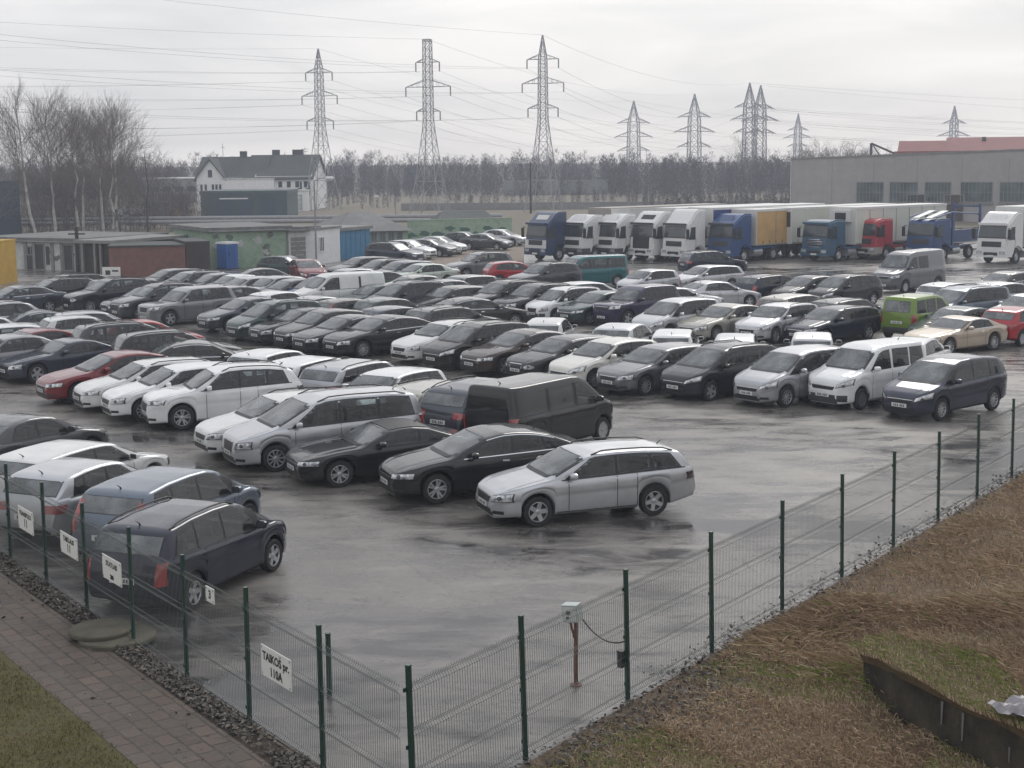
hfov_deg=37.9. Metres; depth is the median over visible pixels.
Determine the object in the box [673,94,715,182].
power pylon
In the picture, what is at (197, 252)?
storage container
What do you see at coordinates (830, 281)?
side window
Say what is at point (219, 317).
sedan car
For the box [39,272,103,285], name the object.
station wagon
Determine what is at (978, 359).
side window
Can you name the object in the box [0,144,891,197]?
forest
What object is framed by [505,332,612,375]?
station wagon
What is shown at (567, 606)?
button post
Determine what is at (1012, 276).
station wagon
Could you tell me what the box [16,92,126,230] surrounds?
birch tree
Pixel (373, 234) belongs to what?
window
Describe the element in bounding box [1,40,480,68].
power line
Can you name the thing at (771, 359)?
side window
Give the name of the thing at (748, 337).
car
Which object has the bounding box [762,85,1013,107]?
power line
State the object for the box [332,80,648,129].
power line
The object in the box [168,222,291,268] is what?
green store
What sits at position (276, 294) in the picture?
hatchback car
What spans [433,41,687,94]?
power line
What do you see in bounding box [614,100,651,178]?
power pylon
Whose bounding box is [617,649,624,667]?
junction box
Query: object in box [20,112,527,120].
power line
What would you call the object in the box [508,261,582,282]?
suv car
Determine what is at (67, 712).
lawn
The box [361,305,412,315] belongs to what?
hatchback car
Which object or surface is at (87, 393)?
station wagon
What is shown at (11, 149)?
birch tree
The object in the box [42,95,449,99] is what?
power line
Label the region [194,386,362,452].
station wagon
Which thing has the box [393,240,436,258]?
hatchback car
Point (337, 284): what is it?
parked van
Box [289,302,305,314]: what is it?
side window
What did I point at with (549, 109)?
power line
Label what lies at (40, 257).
door
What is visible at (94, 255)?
garage row
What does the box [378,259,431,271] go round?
station wagon
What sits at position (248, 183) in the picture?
white annex
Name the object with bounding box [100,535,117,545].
side window
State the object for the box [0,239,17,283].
yellow container
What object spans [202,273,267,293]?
sedan car
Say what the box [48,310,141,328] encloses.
hatchback car
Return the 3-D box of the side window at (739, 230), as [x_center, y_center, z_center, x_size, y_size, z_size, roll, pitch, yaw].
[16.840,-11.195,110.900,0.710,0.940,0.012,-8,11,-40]
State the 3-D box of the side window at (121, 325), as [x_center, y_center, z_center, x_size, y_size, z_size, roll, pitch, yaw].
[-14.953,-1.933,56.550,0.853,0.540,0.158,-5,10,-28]
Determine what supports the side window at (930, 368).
in the people carrier at (938, 387)
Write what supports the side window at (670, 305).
in the people carrier at (668, 313)
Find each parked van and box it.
[294,270,384,300]
[463,372,612,440]
[565,254,628,285]
[807,338,924,409]
[873,248,945,292]
[881,293,949,337]
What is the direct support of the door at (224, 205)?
in the green hall at (244, 202)
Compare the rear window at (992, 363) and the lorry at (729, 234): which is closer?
the rear window at (992, 363)
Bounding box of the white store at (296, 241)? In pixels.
[282,224,320,258]
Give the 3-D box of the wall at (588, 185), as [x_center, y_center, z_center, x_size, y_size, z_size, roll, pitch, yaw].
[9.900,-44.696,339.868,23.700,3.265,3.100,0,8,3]
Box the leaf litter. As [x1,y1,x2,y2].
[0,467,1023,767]
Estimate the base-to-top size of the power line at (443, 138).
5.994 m
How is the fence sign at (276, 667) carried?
attached to the fence at (85, 561)
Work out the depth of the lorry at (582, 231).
114.71 m
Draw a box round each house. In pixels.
[193,144,327,210]
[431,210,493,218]
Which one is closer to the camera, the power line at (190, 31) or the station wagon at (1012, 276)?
the station wagon at (1012, 276)
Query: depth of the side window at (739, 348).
48.31 m
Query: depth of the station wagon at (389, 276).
86.50 m
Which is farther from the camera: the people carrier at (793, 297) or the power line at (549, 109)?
the power line at (549, 109)
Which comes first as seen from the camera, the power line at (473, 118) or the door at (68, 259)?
the door at (68, 259)
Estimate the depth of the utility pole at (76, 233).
108.24 m
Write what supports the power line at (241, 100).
hanging from the power pylon at (425, 83)
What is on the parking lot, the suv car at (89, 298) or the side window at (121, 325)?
the suv car at (89, 298)
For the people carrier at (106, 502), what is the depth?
29.19 m
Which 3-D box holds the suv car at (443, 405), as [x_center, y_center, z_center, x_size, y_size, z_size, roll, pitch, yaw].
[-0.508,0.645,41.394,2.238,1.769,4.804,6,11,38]
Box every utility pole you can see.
[68,227,84,271]
[529,162,531,212]
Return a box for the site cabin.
[305,225,341,263]
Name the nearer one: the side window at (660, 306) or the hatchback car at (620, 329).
the hatchback car at (620, 329)
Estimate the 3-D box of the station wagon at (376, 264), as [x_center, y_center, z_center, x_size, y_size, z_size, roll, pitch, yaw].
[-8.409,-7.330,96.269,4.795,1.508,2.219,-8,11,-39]
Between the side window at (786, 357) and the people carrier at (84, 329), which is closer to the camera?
the side window at (786, 357)
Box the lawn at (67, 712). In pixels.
[0,651,136,767]
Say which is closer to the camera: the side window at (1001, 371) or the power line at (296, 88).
the side window at (1001, 371)
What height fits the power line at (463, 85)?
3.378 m
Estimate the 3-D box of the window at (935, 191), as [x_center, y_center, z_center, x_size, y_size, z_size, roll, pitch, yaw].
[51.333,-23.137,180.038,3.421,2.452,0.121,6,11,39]
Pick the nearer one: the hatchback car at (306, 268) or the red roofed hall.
the hatchback car at (306, 268)
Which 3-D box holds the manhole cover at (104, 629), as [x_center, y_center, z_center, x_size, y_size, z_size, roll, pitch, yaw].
[-6.684,3.990,24.295,1.040,0.071,1.040,-1,8,0]
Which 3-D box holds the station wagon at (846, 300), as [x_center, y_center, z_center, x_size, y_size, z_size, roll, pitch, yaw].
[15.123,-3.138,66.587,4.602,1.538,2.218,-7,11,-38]
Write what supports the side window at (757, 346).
in the people carrier at (709, 372)
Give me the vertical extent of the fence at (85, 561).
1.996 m
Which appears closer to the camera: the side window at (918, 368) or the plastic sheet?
the plastic sheet
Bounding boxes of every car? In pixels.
[0,284,66,310]
[0,299,51,318]
[0,317,25,331]
[0,332,64,359]
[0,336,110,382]
[0,413,107,454]
[0,457,137,537]
[7,309,59,323]
[8,326,71,344]
[35,349,170,402]
[39,314,130,334]
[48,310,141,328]
[62,276,149,310]
[84,278,126,288]
[98,319,205,339]
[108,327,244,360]
[109,278,171,291]
[110,281,197,318]
[136,339,241,360]
[137,284,238,325]
[141,360,303,429]
[188,272,242,284]
[197,296,280,331]
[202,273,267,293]
[203,285,261,304]
[227,348,305,372]
[234,275,301,292]
[240,267,303,277]
[248,305,325,341]
[249,290,317,303]
[256,255,298,274]
[261,278,315,290]
[273,307,365,346]
[275,295,348,309]
[285,418,474,487]
[289,259,325,277]
[292,314,370,354]
[318,298,362,308]
[322,314,430,357]
[332,268,370,271]
[339,283,390,298]
[352,297,419,310]
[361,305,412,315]
[364,241,423,260]
[378,423,581,503]
[388,274,439,282]
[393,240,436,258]
[396,262,460,279]
[419,236,466,253]
[420,375,495,430]
[432,296,529,322]
[435,279,470,285]
[441,232,474,248]
[445,250,514,274]
[459,233,512,250]
[459,278,537,304]
[460,327,564,375]
[480,229,525,245]
[482,261,529,279]
[493,281,570,309]
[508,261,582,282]
[526,317,577,333]
[548,336,656,388]
[557,290,615,324]
[592,282,679,323]
[592,322,654,339]
[616,269,680,289]
[648,329,703,343]
[676,287,723,302]
[676,302,758,340]
[677,249,747,271]
[682,280,761,304]
[708,333,765,343]
[770,275,829,294]
[783,332,841,345]
[891,336,950,356]
[903,315,1007,352]
[908,305,987,330]
[915,282,968,293]
[979,281,1023,295]
[981,306,1023,346]
[989,293,1023,308]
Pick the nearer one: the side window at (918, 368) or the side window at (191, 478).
the side window at (191, 478)
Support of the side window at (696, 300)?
in the people carrier at (668, 313)
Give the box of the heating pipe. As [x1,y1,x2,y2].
[21,214,501,231]
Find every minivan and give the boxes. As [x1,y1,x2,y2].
[222,383,424,471]
[934,283,1009,308]
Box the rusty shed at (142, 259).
[107,241,185,276]
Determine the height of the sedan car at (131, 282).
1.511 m
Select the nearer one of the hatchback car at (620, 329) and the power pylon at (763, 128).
the hatchback car at (620, 329)
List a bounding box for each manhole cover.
[68,618,130,641]
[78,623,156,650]
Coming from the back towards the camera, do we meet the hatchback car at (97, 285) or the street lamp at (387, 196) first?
the street lamp at (387, 196)
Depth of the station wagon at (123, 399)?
45.16 m
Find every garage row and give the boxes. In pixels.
[0,231,168,270]
[73,234,187,273]
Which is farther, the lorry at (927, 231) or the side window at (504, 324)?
the lorry at (927, 231)
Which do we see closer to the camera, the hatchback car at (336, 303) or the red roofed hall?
the hatchback car at (336, 303)
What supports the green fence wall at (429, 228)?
on the gravel field
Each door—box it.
[27,246,37,268]
[35,243,45,269]
[45,246,49,264]
[62,244,74,270]
[89,248,93,272]
[217,198,232,215]
[228,246,235,266]
[239,198,253,215]
[260,198,275,215]
[298,195,302,209]
[907,194,926,202]
[944,194,963,221]
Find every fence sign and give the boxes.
[18,505,33,535]
[60,530,78,560]
[102,553,121,587]
[205,585,214,604]
[261,643,291,691]
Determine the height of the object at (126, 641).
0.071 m
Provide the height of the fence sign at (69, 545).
0.380 m
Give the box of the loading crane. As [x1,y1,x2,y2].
[870,143,893,154]
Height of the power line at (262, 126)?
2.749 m
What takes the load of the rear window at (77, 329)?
in the people carrier at (84, 329)
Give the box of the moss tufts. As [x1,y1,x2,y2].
[835,612,1023,729]
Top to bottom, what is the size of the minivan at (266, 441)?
1.800 m
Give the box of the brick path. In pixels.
[0,572,274,767]
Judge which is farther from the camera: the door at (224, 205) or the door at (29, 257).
the door at (224, 205)
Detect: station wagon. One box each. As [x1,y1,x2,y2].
[0,322,50,335]
[0,439,169,489]
[15,276,92,293]
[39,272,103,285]
[72,355,208,407]
[100,286,177,317]
[101,361,251,421]
[145,267,206,280]
[165,269,224,281]
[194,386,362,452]
[204,276,282,293]
[257,355,339,377]
[299,356,394,388]
[327,256,387,272]
[343,364,446,404]
[358,257,409,269]
[371,270,406,282]
[374,377,449,403]
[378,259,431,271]
[390,317,483,359]
[404,304,499,321]
[409,238,456,256]
[410,284,483,306]
[445,274,496,285]
[476,436,694,526]
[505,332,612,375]
[562,281,616,290]
[596,342,701,395]
[679,264,744,287]
[734,273,791,296]
[734,300,817,343]
[784,303,880,339]
[812,296,882,312]
[970,270,1023,284]
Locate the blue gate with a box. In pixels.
[337,225,372,258]
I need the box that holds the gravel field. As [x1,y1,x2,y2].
[424,244,523,264]
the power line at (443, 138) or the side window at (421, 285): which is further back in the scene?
the power line at (443, 138)
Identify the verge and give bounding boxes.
[0,558,305,767]
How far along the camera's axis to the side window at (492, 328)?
57.96 m
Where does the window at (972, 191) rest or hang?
in the factory hall
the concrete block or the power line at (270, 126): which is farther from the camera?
the power line at (270, 126)
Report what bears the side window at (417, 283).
in the people carrier at (410, 289)
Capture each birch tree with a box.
[0,72,81,232]
[3,84,100,231]
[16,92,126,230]
[45,100,126,230]
[51,96,143,231]
[58,90,167,231]
[68,101,153,231]
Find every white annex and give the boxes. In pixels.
[222,178,274,188]
[298,189,309,210]
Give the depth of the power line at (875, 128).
374.02 m
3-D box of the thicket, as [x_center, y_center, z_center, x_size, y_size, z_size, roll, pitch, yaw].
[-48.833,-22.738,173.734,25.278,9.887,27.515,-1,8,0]
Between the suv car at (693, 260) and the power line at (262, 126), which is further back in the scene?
the power line at (262, 126)
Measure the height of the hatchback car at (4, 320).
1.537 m
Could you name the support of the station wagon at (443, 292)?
on the parking lot
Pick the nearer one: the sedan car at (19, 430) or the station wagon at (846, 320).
the sedan car at (19, 430)
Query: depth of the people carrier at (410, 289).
75.36 m
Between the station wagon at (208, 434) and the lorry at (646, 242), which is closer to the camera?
the station wagon at (208, 434)
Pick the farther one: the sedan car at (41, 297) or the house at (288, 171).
the house at (288, 171)
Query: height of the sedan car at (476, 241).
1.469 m
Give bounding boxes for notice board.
[102,267,120,277]
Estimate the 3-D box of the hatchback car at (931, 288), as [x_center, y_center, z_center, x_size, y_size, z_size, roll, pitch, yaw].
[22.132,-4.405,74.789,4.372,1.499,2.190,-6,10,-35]
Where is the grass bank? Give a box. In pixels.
[519,476,1023,767]
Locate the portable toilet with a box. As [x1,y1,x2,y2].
[215,241,238,269]
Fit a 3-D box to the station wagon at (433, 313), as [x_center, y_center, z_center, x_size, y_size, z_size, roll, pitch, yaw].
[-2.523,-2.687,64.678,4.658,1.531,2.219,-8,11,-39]
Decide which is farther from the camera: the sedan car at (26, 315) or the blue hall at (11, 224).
the blue hall at (11, 224)
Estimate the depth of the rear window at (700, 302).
66.62 m
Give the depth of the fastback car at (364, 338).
59.38 m
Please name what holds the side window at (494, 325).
in the people carrier at (449, 347)
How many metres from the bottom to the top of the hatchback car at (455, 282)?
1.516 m
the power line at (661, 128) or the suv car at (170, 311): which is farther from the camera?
the power line at (661, 128)
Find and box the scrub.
[318,186,791,208]
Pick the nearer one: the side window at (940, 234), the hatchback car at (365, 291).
the hatchback car at (365, 291)
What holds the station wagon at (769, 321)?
on the parking lot
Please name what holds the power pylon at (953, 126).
on the ground at (520, 219)
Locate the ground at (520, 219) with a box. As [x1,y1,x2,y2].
[2,161,977,767]
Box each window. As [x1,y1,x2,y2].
[26,246,31,254]
[70,328,82,336]
[83,494,142,515]
[84,498,100,508]
[88,327,105,339]
[94,531,164,556]
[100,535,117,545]
[105,325,127,339]
[129,325,156,338]
[154,487,171,502]
[169,476,199,498]
[176,522,197,556]
[192,511,224,547]
[195,473,230,499]
[218,507,255,537]
[271,303,290,316]
[278,181,282,187]
[286,181,291,187]
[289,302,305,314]
[295,181,299,187]
[303,181,308,187]
[318,236,324,251]
[370,232,377,241]
[379,232,385,241]
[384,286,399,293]
[388,232,394,240]
[396,232,402,239]
[404,283,419,295]
[407,285,413,290]
[416,284,424,289]
[419,283,433,293]
[449,328,469,337]
[472,328,486,333]
[477,325,496,341]
[490,326,500,331]
[496,324,513,335]
[509,325,524,328]
[544,291,556,298]
[549,226,555,238]
[586,226,592,238]
[619,226,625,238]
[651,303,666,311]
[668,304,677,309]
[679,301,695,314]
[687,350,707,361]
[689,227,695,239]
[694,300,707,312]
[697,301,715,305]
[710,352,722,357]
[723,348,745,366]
[736,227,741,239]
[743,346,762,363]
[749,348,771,352]
[758,299,782,305]
[761,354,781,365]
[784,356,798,361]
[800,352,821,371]
[820,350,835,363]
[823,278,835,284]
[831,226,836,238]
[856,182,883,201]
[858,276,870,285]
[860,277,877,281]
[880,225,884,236]
[889,182,917,201]
[906,363,926,376]
[924,182,951,201]
[927,365,941,371]
[937,225,942,237]
[952,361,973,383]
[960,182,992,202]
[966,360,999,367]
[971,359,989,378]
[988,359,1002,374]
[999,182,1023,201]
[1011,227,1014,239]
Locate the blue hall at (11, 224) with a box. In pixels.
[0,180,21,234]
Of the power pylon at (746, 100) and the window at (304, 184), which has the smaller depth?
the window at (304, 184)
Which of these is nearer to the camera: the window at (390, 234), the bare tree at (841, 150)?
the window at (390, 234)
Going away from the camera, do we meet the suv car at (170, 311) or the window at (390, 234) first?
the suv car at (170, 311)
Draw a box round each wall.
[407,217,511,240]
[503,180,607,194]
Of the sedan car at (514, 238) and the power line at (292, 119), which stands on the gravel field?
the sedan car at (514, 238)
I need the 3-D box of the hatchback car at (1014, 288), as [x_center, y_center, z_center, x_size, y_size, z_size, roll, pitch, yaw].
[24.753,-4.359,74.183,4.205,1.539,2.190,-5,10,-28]
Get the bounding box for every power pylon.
[301,49,341,209]
[405,39,450,213]
[522,35,563,211]
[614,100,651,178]
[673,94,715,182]
[730,83,767,187]
[741,85,778,190]
[783,113,811,157]
[936,106,969,137]
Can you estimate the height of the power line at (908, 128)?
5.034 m
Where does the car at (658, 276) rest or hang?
on the parking lot
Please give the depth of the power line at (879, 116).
374.69 m
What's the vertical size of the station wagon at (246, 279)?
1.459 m
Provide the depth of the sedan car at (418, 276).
82.23 m
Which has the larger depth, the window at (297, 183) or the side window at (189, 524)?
the window at (297, 183)
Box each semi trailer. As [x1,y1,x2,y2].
[588,203,726,218]
[656,203,782,212]
[688,203,824,254]
[731,208,800,259]
[767,203,896,257]
[829,203,946,257]
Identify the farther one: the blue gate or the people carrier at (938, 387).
the blue gate
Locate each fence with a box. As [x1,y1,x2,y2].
[0,463,400,767]
[401,200,786,210]
[403,398,1023,767]
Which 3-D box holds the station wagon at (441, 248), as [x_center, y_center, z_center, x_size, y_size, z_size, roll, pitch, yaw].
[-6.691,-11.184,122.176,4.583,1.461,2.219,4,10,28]
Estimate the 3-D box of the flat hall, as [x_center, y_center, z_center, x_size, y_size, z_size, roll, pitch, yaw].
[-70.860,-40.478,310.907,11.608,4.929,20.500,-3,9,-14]
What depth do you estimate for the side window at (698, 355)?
49.43 m
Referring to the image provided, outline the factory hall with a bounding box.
[790,149,1023,221]
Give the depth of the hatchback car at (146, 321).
59.25 m
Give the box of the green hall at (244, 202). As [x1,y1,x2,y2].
[199,189,297,215]
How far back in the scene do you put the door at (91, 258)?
106.30 m
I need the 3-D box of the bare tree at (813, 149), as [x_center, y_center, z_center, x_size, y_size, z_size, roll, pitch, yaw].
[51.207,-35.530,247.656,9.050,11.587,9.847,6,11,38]
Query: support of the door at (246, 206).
in the green hall at (244, 202)
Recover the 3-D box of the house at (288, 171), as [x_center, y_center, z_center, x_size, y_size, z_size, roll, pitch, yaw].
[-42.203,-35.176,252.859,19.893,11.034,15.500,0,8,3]
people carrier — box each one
[70,319,185,344]
[72,466,260,554]
[87,496,286,610]
[226,297,321,341]
[286,275,323,291]
[365,279,445,300]
[422,318,530,370]
[525,285,599,318]
[631,295,718,330]
[660,339,776,400]
[733,344,839,407]
[756,293,819,305]
[807,273,882,303]
[882,351,1006,420]
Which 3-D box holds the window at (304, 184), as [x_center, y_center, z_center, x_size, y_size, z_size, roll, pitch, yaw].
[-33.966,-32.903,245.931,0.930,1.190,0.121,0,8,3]
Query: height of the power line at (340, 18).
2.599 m
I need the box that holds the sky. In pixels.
[0,0,1023,168]
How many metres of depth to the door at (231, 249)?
109.16 m
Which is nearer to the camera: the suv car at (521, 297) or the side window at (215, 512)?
the side window at (215, 512)
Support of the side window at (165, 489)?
in the people carrier at (106, 502)
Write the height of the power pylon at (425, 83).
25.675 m
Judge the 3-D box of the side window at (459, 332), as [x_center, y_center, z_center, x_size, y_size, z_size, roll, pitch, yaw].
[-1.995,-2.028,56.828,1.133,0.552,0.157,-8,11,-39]
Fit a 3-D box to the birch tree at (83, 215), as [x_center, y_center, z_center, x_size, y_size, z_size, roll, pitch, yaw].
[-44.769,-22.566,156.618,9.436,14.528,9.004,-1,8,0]
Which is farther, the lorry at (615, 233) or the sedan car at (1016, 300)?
the lorry at (615, 233)
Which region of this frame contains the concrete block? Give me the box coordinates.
[860,627,1023,767]
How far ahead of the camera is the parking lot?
29.35 m
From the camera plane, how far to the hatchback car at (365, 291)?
76.40 m
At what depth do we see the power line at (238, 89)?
181.24 m
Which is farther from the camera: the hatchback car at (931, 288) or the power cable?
the hatchback car at (931, 288)
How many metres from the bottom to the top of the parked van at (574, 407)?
2.039 m
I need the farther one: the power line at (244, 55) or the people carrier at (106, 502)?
the power line at (244, 55)
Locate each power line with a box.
[0,34,514,67]
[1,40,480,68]
[2,69,385,73]
[3,70,529,92]
[3,108,544,120]
[4,22,397,38]
[5,47,112,48]
[6,76,492,93]
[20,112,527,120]
[24,104,324,111]
[25,68,423,72]
[35,129,327,138]
[41,97,380,100]
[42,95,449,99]
[65,81,296,86]
[108,80,331,85]
[135,120,437,128]
[150,121,401,128]
[168,0,535,34]
[304,105,597,146]
[306,81,596,130]
[310,130,610,163]
[324,50,618,101]
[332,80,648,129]
[334,129,643,162]
[339,104,651,145]
[408,97,668,142]
[417,72,667,124]
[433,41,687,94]
[436,127,675,159]
[440,71,697,124]
[440,120,703,159]
[455,97,713,141]
[528,69,728,117]
[543,35,744,84]
[581,100,764,132]
[738,120,1013,134]
[750,108,1006,122]
[750,109,1012,129]
[758,83,1015,99]
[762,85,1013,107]
[762,107,1007,121]
[774,120,1022,133]
[775,109,1019,128]
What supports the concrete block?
on the grass bank
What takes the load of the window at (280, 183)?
in the house at (288, 171)
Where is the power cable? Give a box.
[583,619,625,643]
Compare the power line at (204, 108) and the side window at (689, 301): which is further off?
the power line at (204, 108)
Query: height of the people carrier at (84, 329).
1.715 m
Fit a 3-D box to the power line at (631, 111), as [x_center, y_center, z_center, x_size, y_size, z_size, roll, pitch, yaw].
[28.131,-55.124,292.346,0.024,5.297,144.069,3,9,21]
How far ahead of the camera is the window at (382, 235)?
134.34 m
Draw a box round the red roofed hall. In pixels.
[894,137,1023,153]
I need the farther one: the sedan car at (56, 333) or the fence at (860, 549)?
the sedan car at (56, 333)
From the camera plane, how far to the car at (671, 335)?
54.16 m
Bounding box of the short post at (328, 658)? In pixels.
[325,632,331,695]
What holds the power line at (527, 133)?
hanging from the power pylon at (425, 83)
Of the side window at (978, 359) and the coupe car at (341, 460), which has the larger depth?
the side window at (978, 359)
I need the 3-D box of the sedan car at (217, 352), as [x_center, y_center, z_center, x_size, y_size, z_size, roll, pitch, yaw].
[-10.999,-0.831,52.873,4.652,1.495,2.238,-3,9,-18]
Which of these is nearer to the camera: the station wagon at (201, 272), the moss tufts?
the moss tufts
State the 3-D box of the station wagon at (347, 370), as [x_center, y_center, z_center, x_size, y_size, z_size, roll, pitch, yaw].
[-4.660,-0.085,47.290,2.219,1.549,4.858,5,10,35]
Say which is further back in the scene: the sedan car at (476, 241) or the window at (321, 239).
the sedan car at (476, 241)
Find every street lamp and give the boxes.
[313,176,333,258]
[374,196,396,222]
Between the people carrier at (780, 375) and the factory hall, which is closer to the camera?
the people carrier at (780, 375)
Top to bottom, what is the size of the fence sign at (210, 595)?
0.220 m
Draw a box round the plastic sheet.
[988,695,1023,716]
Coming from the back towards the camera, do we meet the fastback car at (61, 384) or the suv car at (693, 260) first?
the suv car at (693, 260)
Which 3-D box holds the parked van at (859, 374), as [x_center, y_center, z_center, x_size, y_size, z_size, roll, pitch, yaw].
[11.164,-0.404,47.017,4.222,1.973,2.219,-7,11,-38]
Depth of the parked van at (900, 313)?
63.06 m
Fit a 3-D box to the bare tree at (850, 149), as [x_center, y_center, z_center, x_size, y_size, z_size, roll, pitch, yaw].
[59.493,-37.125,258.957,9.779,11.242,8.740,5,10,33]
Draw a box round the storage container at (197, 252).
[174,238,210,273]
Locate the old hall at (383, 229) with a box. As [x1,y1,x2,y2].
[313,211,411,242]
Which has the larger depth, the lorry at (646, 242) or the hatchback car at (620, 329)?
the lorry at (646, 242)
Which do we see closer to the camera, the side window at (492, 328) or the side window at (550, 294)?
the side window at (492, 328)
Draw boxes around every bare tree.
[0,130,34,224]
[104,133,189,231]
[474,154,503,196]
[719,135,765,195]
[776,140,815,175]
[799,136,834,156]
[827,138,858,156]
[835,137,869,155]
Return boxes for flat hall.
[142,177,196,201]
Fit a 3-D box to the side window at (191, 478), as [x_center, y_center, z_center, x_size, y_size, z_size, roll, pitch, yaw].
[-6.368,2.137,29.096,0.158,0.518,0.840,3,9,22]
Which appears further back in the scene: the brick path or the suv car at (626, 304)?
the suv car at (626, 304)
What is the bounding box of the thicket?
[2,147,213,232]
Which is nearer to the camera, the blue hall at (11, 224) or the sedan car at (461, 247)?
the sedan car at (461, 247)
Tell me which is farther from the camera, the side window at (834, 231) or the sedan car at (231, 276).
the side window at (834, 231)
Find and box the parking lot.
[0,227,1023,767]
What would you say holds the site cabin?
on the parking lot
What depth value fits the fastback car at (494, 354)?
53.88 m
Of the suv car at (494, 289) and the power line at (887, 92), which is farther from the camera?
the power line at (887, 92)
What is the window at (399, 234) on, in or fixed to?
in the old hall at (383, 229)
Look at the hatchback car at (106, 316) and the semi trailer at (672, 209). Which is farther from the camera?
the semi trailer at (672, 209)
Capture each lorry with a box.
[521,211,570,260]
[560,214,602,259]
[594,214,658,259]
[628,211,671,260]
[658,209,707,260]
[705,213,781,260]
[797,219,869,261]
[853,218,906,258]
[902,203,981,258]
[972,205,1023,262]
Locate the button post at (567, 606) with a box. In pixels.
[561,602,582,686]
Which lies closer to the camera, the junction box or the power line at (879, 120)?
the junction box
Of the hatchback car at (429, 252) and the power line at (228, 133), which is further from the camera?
the power line at (228, 133)
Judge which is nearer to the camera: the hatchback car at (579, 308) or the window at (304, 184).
the hatchback car at (579, 308)
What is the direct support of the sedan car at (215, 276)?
on the parking lot
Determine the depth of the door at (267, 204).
202.60 m

